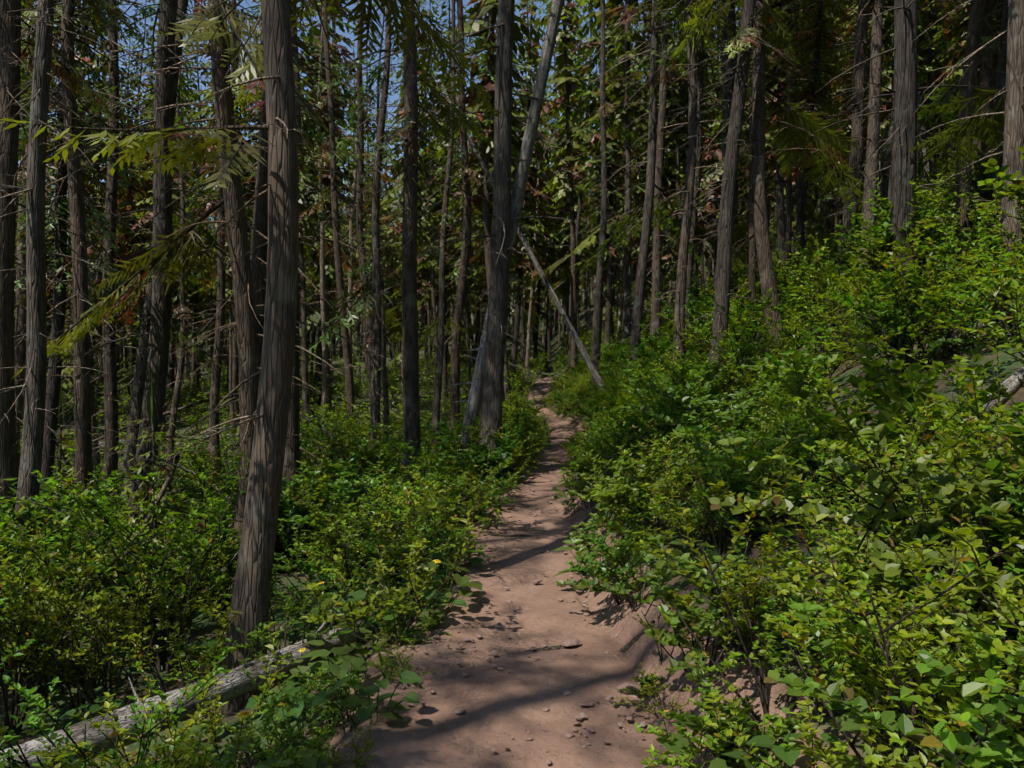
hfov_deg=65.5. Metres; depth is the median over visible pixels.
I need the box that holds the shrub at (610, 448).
[579,434,633,470]
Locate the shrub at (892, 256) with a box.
[841,232,978,311]
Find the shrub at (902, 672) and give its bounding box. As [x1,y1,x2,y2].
[761,488,1023,767]
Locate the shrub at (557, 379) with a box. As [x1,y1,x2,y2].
[547,375,564,391]
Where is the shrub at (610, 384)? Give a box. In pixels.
[594,371,622,396]
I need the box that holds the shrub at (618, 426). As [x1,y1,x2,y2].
[600,412,679,443]
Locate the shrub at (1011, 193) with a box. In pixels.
[998,191,1023,203]
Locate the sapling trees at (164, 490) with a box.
[0,150,1014,691]
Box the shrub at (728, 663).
[634,650,809,767]
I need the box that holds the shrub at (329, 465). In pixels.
[307,445,357,492]
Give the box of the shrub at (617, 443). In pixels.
[613,438,636,461]
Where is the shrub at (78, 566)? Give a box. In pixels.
[37,542,101,609]
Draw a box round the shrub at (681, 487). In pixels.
[645,447,811,537]
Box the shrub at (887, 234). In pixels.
[833,197,992,298]
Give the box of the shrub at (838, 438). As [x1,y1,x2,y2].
[812,424,868,468]
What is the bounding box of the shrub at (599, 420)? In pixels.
[583,407,615,431]
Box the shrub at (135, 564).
[69,519,162,633]
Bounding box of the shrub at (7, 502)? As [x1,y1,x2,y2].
[0,497,16,603]
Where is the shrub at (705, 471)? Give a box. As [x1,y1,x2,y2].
[685,425,832,555]
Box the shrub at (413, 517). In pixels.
[355,472,469,558]
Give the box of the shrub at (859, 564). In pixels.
[814,529,1023,717]
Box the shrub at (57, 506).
[38,477,120,536]
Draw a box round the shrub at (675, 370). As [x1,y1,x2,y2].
[645,365,694,401]
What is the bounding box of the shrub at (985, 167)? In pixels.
[973,133,992,224]
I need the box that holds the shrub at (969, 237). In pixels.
[915,190,1023,284]
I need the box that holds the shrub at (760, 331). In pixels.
[757,303,886,392]
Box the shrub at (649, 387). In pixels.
[631,363,684,413]
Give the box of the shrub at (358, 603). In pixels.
[317,595,368,624]
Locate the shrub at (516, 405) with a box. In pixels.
[451,387,548,445]
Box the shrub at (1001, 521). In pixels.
[929,430,1023,673]
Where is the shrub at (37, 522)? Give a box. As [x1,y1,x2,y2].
[0,504,79,592]
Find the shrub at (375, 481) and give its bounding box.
[338,446,516,542]
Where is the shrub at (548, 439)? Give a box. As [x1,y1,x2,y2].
[523,434,552,447]
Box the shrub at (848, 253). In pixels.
[833,224,923,276]
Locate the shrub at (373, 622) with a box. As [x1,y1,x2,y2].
[355,580,426,644]
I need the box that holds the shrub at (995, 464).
[973,425,1023,480]
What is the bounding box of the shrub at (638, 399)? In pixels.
[606,393,650,416]
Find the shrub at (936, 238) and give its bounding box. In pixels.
[927,232,950,276]
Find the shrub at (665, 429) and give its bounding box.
[641,420,696,449]
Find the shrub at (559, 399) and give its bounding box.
[553,388,586,409]
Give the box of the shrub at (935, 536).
[770,454,971,623]
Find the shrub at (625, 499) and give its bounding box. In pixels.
[573,438,694,533]
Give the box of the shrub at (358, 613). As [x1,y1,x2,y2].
[301,500,477,660]
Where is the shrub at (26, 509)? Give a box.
[0,470,125,605]
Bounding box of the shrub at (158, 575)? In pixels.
[114,550,189,622]
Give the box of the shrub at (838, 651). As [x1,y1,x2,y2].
[752,579,954,728]
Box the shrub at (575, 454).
[550,443,591,467]
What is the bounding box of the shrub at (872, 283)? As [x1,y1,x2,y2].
[816,243,1018,352]
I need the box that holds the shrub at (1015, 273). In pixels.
[956,262,1023,311]
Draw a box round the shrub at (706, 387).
[631,352,774,454]
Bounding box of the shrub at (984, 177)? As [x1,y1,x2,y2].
[931,128,993,223]
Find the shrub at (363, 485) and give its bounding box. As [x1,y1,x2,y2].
[339,462,405,535]
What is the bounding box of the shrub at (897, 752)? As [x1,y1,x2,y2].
[864,596,1023,767]
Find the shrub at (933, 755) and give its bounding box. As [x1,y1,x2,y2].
[837,643,1023,767]
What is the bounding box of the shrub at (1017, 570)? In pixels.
[1004,562,1023,573]
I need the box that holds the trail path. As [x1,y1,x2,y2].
[321,376,668,767]
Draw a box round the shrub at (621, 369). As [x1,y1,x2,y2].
[600,342,670,384]
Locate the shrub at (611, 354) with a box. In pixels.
[599,344,629,368]
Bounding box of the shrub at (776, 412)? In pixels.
[748,385,831,490]
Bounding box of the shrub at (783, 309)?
[758,271,854,344]
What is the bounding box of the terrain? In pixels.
[0,146,1023,767]
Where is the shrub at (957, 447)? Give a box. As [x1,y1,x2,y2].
[909,407,1011,528]
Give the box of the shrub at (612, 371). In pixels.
[598,361,623,380]
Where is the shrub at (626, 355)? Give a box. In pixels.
[615,341,657,359]
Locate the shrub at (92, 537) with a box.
[38,514,131,614]
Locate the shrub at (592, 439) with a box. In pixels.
[577,425,633,459]
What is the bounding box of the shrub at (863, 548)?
[764,496,957,696]
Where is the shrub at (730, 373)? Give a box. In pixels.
[668,348,778,406]
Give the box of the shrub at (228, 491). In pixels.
[160,474,303,565]
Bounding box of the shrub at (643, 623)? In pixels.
[631,583,706,664]
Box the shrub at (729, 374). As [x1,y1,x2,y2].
[687,357,774,390]
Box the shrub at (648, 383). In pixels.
[646,372,684,400]
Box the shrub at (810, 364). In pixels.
[761,350,842,399]
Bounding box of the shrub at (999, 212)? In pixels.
[925,173,1023,248]
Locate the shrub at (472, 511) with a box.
[371,461,514,549]
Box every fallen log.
[0,600,368,767]
[57,433,238,450]
[831,275,970,365]
[951,329,1023,433]
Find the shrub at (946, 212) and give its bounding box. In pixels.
[916,194,990,233]
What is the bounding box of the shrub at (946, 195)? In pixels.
[853,170,992,238]
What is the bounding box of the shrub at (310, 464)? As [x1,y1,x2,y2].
[302,435,355,487]
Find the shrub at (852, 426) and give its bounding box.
[765,342,1023,610]
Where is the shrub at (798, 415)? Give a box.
[747,414,835,475]
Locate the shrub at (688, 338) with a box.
[657,310,743,373]
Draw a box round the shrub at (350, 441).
[327,417,402,486]
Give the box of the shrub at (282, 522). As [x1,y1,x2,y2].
[230,499,292,542]
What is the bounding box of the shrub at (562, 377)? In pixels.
[550,368,576,383]
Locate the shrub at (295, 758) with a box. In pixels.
[204,668,377,767]
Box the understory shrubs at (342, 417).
[20,141,980,518]
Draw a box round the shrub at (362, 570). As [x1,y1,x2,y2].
[354,553,404,589]
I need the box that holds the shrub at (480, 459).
[455,440,514,487]
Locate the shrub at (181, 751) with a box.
[0,726,207,767]
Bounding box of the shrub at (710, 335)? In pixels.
[686,315,755,348]
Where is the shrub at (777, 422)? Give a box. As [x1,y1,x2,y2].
[767,413,818,474]
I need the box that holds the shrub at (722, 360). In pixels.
[711,340,754,383]
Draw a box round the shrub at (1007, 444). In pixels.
[921,399,1023,501]
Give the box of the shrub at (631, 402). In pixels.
[617,392,678,417]
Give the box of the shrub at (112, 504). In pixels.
[61,460,128,546]
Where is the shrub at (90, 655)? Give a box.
[6,619,156,685]
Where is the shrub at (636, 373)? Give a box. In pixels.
[620,363,655,396]
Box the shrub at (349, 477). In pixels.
[323,462,362,486]
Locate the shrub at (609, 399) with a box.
[599,387,625,405]
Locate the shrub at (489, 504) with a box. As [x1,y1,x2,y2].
[464,496,499,516]
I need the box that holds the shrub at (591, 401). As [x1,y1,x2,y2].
[581,390,608,410]
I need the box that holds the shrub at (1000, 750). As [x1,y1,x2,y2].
[764,601,1023,767]
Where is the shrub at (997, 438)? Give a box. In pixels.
[969,415,1019,471]
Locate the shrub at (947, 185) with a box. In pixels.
[875,179,954,254]
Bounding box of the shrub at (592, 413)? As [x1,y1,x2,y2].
[584,406,609,421]
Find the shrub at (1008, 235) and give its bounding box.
[974,216,1023,267]
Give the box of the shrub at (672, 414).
[667,413,708,424]
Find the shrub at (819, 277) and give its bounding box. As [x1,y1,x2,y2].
[785,263,883,352]
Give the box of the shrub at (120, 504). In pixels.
[74,472,196,571]
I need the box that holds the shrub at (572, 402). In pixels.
[561,397,585,410]
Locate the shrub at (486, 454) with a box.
[467,422,524,485]
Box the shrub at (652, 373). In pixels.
[619,358,693,404]
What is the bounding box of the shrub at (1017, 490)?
[1001,486,1023,620]
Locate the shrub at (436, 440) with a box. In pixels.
[426,421,457,453]
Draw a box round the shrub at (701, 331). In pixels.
[684,305,753,349]
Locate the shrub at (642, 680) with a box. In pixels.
[616,670,670,696]
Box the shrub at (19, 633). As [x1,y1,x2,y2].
[0,500,184,737]
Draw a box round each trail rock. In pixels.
[562,639,581,646]
[617,682,639,693]
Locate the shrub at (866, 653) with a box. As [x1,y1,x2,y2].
[798,591,1023,729]
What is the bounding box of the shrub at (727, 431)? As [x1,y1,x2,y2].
[679,409,809,487]
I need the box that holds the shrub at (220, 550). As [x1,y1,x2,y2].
[35,515,239,664]
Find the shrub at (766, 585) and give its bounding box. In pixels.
[690,492,823,645]
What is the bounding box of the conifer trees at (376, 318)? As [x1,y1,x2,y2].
[14,0,1003,509]
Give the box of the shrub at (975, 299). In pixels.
[916,245,1023,348]
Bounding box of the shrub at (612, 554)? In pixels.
[592,523,698,608]
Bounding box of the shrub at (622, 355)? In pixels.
[615,345,700,370]
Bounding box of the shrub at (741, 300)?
[695,278,764,344]
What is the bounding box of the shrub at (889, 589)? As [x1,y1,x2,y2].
[826,575,988,703]
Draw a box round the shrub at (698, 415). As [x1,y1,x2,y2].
[684,408,733,449]
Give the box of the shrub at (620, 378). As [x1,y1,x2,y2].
[607,359,640,389]
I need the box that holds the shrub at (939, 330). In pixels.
[868,261,1023,355]
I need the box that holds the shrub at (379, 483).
[353,475,396,504]
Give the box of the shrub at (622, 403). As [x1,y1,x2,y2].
[599,389,632,415]
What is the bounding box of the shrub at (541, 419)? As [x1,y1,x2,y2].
[532,414,550,431]
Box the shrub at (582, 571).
[557,514,652,605]
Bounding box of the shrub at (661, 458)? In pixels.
[622,429,765,513]
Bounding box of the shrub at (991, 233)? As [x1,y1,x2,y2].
[939,227,1023,281]
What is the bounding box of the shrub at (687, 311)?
[663,288,735,328]
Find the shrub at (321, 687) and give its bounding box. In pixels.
[252,662,374,731]
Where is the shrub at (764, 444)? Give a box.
[692,393,806,499]
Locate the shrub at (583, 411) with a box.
[575,394,606,423]
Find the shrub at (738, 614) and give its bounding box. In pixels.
[715,575,800,653]
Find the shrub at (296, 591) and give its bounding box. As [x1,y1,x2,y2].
[226,534,379,625]
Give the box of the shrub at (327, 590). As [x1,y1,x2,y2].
[294,556,366,603]
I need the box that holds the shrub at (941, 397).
[808,384,999,504]
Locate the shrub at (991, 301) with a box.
[956,268,1023,328]
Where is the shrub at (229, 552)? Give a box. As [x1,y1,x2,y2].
[173,527,295,607]
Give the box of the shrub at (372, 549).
[306,513,454,606]
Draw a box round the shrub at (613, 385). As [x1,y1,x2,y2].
[595,360,644,405]
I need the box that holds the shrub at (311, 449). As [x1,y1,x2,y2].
[300,420,325,475]
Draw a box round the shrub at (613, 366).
[599,359,624,375]
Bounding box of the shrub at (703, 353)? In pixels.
[674,352,731,380]
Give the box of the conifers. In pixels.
[0,0,1023,712]
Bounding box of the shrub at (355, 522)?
[289,470,390,553]
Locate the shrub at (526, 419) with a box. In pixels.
[503,406,538,457]
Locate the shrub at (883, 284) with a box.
[829,254,955,371]
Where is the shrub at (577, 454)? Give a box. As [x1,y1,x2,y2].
[567,444,595,470]
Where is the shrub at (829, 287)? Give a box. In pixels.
[788,238,883,339]
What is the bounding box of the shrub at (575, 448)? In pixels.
[561,435,594,457]
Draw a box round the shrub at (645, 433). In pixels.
[611,399,675,464]
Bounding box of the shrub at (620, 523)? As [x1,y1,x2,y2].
[584,477,656,542]
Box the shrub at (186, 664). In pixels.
[158,611,301,682]
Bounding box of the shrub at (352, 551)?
[293,478,395,589]
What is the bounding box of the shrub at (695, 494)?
[659,474,722,546]
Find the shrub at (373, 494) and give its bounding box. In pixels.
[287,475,423,573]
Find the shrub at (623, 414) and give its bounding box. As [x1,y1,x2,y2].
[599,404,629,423]
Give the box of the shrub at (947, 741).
[888,669,1023,767]
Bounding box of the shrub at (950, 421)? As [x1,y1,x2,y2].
[839,329,1021,513]
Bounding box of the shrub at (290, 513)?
[240,440,370,567]
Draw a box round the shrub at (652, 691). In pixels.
[613,662,698,719]
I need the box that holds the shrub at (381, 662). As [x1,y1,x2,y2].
[369,644,437,687]
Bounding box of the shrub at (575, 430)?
[562,424,591,435]
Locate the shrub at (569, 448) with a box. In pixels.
[561,441,580,457]
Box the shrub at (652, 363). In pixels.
[616,339,683,388]
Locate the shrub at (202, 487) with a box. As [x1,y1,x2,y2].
[185,471,233,499]
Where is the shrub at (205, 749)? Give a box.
[23,722,240,767]
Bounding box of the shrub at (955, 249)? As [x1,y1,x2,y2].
[936,214,1023,280]
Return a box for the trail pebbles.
[388,413,663,767]
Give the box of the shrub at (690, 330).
[685,311,707,354]
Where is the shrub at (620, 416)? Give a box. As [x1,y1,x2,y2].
[606,410,630,428]
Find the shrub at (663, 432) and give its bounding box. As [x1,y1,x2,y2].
[634,427,692,445]
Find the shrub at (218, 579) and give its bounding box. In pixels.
[64,505,232,655]
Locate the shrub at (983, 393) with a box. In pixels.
[842,376,1023,506]
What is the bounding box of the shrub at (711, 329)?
[700,319,762,345]
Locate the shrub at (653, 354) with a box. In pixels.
[633,340,700,372]
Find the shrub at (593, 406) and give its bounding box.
[573,398,612,421]
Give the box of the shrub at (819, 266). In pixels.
[794,250,850,291]
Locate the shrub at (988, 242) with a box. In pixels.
[919,209,1023,337]
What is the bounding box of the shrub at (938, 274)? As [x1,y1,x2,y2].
[857,241,940,301]
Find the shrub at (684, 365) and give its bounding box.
[671,357,699,374]
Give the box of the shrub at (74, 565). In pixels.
[0,516,176,666]
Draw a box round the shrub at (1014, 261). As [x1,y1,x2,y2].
[930,245,1023,346]
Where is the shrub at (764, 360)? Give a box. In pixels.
[738,352,824,412]
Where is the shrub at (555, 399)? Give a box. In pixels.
[547,392,564,405]
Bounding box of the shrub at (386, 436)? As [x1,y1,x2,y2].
[342,415,402,475]
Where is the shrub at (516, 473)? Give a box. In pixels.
[500,465,531,480]
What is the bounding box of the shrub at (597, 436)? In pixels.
[580,423,615,454]
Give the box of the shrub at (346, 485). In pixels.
[330,452,441,535]
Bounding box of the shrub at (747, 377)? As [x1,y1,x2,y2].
[693,330,832,431]
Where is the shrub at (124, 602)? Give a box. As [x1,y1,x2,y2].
[74,554,156,632]
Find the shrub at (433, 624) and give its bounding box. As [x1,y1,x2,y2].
[415,615,451,634]
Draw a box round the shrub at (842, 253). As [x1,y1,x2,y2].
[790,224,859,281]
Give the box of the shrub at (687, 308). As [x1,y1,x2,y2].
[653,292,738,359]
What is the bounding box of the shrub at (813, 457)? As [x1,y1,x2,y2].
[775,431,913,521]
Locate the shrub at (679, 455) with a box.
[663,419,783,470]
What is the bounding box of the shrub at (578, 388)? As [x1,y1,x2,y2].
[568,376,585,404]
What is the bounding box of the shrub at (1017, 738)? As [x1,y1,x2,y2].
[785,566,1023,762]
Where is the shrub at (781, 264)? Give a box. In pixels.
[735,236,835,308]
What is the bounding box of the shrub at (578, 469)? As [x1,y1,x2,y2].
[556,458,598,487]
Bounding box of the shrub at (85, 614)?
[0,530,173,714]
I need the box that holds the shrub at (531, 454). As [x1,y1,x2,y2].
[514,435,542,464]
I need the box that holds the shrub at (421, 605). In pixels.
[400,578,451,621]
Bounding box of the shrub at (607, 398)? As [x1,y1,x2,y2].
[597,386,624,415]
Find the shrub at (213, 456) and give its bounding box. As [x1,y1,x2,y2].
[168,438,238,500]
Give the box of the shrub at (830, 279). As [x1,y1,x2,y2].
[828,272,854,292]
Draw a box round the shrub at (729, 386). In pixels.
[693,370,776,401]
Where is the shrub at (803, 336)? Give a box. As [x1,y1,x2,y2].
[701,292,826,391]
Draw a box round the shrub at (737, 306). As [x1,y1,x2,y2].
[706,290,789,350]
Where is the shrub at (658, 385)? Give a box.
[635,347,701,419]
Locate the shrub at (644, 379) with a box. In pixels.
[637,362,754,411]
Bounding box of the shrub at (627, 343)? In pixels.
[623,329,660,358]
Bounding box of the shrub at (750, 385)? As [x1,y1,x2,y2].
[714,360,807,429]
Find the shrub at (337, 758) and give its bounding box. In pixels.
[304,714,373,767]
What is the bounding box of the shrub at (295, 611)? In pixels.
[224,563,336,688]
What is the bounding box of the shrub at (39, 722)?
[0,647,234,767]
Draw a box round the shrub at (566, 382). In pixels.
[556,372,577,388]
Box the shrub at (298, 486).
[280,468,363,563]
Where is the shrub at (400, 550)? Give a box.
[345,497,498,590]
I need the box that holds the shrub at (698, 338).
[668,301,751,346]
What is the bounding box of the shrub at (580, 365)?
[561,361,586,378]
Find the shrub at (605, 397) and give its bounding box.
[604,383,623,407]
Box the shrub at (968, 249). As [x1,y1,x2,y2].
[947,240,994,267]
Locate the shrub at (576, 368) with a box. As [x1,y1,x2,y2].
[566,357,600,375]
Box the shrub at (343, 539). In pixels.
[283,461,477,607]
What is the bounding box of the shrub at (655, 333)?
[640,328,709,365]
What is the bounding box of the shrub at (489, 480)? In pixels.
[395,477,499,527]
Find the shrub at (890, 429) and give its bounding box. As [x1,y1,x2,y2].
[767,333,1023,504]
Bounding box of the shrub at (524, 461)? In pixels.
[510,449,537,471]
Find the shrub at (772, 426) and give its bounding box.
[708,398,795,471]
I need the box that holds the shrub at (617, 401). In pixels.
[614,397,636,412]
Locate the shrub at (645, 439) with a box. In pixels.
[624,418,713,478]
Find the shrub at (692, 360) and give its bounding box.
[636,343,707,374]
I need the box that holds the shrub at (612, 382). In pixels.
[597,360,638,395]
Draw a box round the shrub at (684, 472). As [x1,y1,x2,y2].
[656,440,710,497]
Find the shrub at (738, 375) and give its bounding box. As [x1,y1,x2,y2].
[721,342,828,422]
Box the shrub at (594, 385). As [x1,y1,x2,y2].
[585,369,610,396]
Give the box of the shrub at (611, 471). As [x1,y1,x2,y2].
[576,433,676,490]
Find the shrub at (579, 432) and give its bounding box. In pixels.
[564,417,611,455]
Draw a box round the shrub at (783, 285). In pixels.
[746,258,826,320]
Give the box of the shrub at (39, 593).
[1,565,73,665]
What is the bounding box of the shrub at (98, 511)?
[30,431,250,671]
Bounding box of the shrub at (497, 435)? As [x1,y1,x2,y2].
[436,416,539,483]
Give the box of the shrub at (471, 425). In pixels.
[455,419,544,462]
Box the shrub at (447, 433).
[398,411,529,477]
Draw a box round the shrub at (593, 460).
[578,442,607,474]
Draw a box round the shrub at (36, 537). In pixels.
[0,520,67,641]
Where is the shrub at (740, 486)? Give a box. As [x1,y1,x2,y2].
[683,428,849,553]
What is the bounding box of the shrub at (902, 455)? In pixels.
[851,403,1018,514]
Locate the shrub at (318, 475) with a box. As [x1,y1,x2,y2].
[302,461,369,507]
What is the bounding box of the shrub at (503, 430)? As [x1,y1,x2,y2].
[502,416,550,465]
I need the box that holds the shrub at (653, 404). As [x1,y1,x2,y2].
[601,389,683,438]
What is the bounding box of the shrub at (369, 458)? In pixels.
[336,438,395,487]
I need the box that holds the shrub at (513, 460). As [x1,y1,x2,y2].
[467,425,547,480]
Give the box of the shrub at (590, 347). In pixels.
[589,340,624,362]
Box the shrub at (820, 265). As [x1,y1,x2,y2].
[786,235,880,322]
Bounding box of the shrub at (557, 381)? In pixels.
[548,373,574,387]
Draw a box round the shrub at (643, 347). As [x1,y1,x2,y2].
[637,336,707,365]
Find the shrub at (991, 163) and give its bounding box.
[977,147,1023,250]
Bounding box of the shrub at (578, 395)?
[571,389,587,402]
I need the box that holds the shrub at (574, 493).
[556,468,655,533]
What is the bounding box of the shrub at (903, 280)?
[874,225,1016,364]
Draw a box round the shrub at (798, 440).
[766,425,868,489]
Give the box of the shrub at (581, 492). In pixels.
[572,476,599,503]
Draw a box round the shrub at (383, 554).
[364,536,431,571]
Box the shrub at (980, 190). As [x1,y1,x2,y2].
[944,167,992,225]
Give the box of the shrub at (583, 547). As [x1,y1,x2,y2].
[563,525,602,555]
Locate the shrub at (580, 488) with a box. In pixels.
[562,472,604,511]
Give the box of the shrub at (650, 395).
[624,379,683,424]
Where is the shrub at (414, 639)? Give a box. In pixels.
[369,617,436,648]
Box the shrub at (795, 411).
[749,397,831,470]
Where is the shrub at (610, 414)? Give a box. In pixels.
[598,406,628,432]
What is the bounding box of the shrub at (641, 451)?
[616,413,715,501]
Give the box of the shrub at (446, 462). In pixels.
[399,440,506,509]
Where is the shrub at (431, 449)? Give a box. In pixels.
[397,431,457,469]
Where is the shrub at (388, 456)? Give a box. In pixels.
[344,425,460,531]
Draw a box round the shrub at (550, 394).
[544,382,565,401]
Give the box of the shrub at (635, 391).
[620,369,682,412]
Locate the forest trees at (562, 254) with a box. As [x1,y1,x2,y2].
[14,0,1003,433]
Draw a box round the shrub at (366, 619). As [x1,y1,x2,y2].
[327,561,406,644]
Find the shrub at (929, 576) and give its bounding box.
[857,471,1023,633]
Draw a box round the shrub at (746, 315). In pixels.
[700,291,779,339]
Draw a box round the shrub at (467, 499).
[414,477,489,528]
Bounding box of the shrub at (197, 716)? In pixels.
[62,621,289,767]
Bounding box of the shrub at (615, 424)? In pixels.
[599,419,625,442]
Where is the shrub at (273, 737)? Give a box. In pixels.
[212,654,343,767]
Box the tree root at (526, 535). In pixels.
[499,509,598,536]
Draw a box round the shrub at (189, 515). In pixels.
[88,490,240,617]
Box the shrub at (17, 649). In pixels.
[0,598,35,667]
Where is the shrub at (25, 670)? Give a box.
[0,496,136,698]
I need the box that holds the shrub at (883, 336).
[791,246,956,385]
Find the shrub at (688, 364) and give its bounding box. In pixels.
[665,347,740,389]
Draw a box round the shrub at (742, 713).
[644,697,797,767]
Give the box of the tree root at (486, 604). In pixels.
[435,599,498,606]
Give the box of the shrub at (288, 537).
[274,484,322,571]
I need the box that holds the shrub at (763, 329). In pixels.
[711,319,781,362]
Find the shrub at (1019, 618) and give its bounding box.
[985,613,1023,767]
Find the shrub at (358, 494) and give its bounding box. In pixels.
[295,460,373,522]
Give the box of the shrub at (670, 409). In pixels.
[633,376,734,420]
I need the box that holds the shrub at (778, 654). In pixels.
[750,589,908,717]
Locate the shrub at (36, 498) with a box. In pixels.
[0,466,140,616]
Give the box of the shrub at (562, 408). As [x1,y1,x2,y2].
[551,402,572,416]
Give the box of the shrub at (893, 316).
[850,299,966,366]
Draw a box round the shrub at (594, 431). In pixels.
[573,419,623,459]
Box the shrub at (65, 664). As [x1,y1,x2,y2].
[12,593,178,712]
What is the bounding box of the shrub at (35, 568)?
[0,546,115,652]
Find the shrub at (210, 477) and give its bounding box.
[97,476,212,530]
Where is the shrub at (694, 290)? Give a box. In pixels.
[686,250,808,324]
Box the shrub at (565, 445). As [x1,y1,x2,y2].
[556,433,587,457]
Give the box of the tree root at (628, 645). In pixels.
[525,620,654,652]
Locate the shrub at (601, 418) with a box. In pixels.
[582,410,628,432]
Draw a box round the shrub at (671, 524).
[624,461,745,577]
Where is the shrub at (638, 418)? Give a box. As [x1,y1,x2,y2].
[608,404,681,435]
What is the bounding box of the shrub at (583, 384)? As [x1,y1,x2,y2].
[573,379,590,393]
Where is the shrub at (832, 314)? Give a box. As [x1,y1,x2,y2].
[788,290,868,358]
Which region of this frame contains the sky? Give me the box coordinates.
[18,0,853,237]
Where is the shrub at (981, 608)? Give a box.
[869,538,1023,697]
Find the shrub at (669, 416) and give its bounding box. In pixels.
[627,395,719,442]
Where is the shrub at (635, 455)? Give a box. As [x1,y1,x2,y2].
[629,431,680,474]
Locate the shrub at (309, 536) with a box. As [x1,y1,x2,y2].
[277,501,340,562]
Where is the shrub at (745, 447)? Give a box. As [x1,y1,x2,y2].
[694,431,806,489]
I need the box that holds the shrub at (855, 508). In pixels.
[760,472,970,609]
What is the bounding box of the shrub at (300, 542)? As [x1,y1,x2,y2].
[277,518,367,584]
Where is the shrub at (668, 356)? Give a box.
[653,346,708,379]
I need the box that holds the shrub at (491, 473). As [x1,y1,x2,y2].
[442,456,529,504]
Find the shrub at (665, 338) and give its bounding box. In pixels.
[640,324,705,352]
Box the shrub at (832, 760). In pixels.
[702,685,1009,767]
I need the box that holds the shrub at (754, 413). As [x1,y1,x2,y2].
[692,383,823,433]
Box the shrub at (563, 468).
[558,455,593,482]
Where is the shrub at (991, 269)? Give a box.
[946,244,1023,290]
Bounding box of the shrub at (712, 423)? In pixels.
[658,379,786,457]
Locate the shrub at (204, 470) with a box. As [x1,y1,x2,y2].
[180,466,233,510]
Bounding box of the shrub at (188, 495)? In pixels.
[156,482,218,524]
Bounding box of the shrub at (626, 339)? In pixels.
[625,328,692,351]
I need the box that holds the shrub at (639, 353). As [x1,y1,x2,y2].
[630,334,671,366]
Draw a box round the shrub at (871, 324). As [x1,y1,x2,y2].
[835,287,941,348]
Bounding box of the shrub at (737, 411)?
[618,379,815,483]
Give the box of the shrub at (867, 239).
[846,205,931,301]
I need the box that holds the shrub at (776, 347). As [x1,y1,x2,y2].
[745,309,858,396]
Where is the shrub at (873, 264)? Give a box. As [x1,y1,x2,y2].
[836,181,979,300]
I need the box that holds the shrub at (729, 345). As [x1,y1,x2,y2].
[696,298,810,395]
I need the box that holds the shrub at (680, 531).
[617,478,726,547]
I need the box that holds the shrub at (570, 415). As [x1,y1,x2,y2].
[564,408,579,419]
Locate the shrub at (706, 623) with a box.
[556,535,817,682]
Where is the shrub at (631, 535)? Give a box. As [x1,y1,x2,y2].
[606,521,667,562]
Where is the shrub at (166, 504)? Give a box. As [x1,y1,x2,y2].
[101,499,232,569]
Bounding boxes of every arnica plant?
[59,690,125,725]
[83,726,131,767]
[137,720,224,763]
[185,723,304,767]
[197,730,260,767]
[198,639,215,646]
[220,711,252,767]
[220,736,321,767]
[245,690,314,727]
[247,703,324,767]
[250,680,357,746]
[251,747,328,767]
[266,660,351,713]
[267,623,303,654]
[269,594,320,634]
[280,656,351,707]
[280,759,293,767]
[281,648,336,696]
[284,581,344,625]
[290,621,370,664]
[291,625,343,674]
[297,646,395,706]
[299,575,336,615]
[304,640,371,681]
[311,670,422,725]
[314,675,406,734]
[318,601,356,628]
[320,657,399,695]
[321,584,385,621]
[322,675,352,722]
[328,567,420,651]
[329,551,363,589]
[373,573,429,603]
[384,560,428,601]
[388,572,453,605]
[391,537,449,554]
[394,542,452,577]
[399,554,452,583]
[400,585,442,610]
[401,561,481,609]
[410,586,466,625]
[415,559,476,625]
[423,552,454,567]
[427,526,484,586]
[431,524,479,575]
[432,519,460,552]
[432,553,465,582]
[438,545,471,575]
[443,532,473,550]
[448,506,502,526]
[458,522,484,566]
[478,490,507,504]
[484,491,509,507]
[485,487,512,508]
[487,487,521,503]
[490,481,517,500]
[491,471,515,490]
[503,472,527,482]
[511,464,536,475]
[520,450,543,464]
[552,479,573,512]
[552,547,602,586]
[553,495,578,514]
[557,471,595,501]
[569,461,608,481]
[575,480,630,515]
[581,462,601,501]
[599,454,640,475]
[599,507,657,540]
[613,533,672,565]
[629,548,655,596]
[654,469,709,499]
[655,713,755,767]
[659,536,725,577]
[702,509,763,534]
[709,720,751,767]
[722,727,847,767]
[736,564,829,609]
[780,610,853,663]
[783,582,833,636]
[807,533,869,578]
[829,704,955,767]
[902,575,976,610]
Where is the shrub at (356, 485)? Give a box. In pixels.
[314,466,396,519]
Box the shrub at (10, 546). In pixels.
[0,502,73,609]
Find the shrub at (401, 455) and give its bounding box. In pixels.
[357,436,434,487]
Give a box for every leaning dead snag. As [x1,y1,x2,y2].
[437,79,604,390]
[443,0,563,461]
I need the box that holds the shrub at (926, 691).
[779,581,1020,732]
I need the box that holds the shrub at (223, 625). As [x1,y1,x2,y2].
[81,588,279,691]
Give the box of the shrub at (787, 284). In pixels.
[756,266,824,318]
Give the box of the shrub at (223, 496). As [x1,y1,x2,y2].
[211,482,236,510]
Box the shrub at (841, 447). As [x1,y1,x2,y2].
[758,393,964,511]
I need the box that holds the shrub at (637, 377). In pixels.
[621,370,667,391]
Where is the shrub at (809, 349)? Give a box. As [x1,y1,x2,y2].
[741,315,838,396]
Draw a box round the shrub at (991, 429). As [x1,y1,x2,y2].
[975,343,1023,447]
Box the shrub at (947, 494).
[709,423,1023,676]
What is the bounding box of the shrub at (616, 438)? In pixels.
[587,403,685,480]
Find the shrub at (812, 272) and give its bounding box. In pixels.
[775,248,838,316]
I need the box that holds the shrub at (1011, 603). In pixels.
[933,566,1023,704]
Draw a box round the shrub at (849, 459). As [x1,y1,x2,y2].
[827,440,936,507]
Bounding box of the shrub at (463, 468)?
[436,452,478,490]

